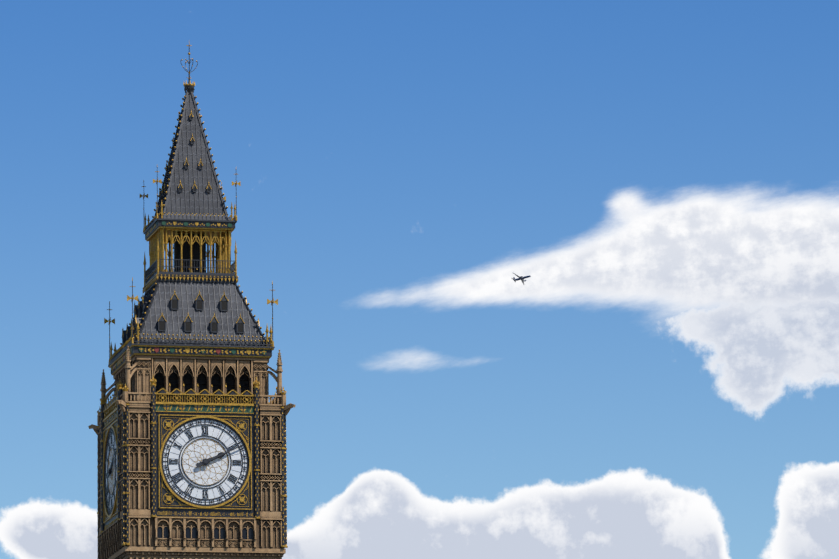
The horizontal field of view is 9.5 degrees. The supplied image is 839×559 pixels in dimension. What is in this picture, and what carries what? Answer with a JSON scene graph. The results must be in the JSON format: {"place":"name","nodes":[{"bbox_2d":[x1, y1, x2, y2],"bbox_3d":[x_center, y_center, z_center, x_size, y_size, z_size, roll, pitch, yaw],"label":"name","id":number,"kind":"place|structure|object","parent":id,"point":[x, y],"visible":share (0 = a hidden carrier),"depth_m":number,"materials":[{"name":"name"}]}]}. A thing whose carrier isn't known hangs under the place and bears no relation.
{"place":"outdoors","nodes":[
{"label":"outdoors","id":0,"kind":"place"},
{"bbox_2d":[88,45,295,558],"bbox_3d":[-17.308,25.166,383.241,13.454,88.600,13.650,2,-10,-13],"label":"clock tower","id":1,"kind":"structure","parent":0,"point":[189,428],"depth_m":380.81,"materials":[{"name":"stone"}]},
{"bbox_2d":[0,0,838,558],"label":"sky","id":2,"kind":"structure","parent":0,"point":[662,380],"materials":[{"name":"blue"}]},
{"bbox_2d":[512,273,530,284],"bbox_3d":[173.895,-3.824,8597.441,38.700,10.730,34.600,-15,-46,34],"label":"airliner","id":3,"kind":"object","parent":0,"point":[521,278],"visible":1,"depth_m":8595.05,"materials":[{"name":"grey metal"}]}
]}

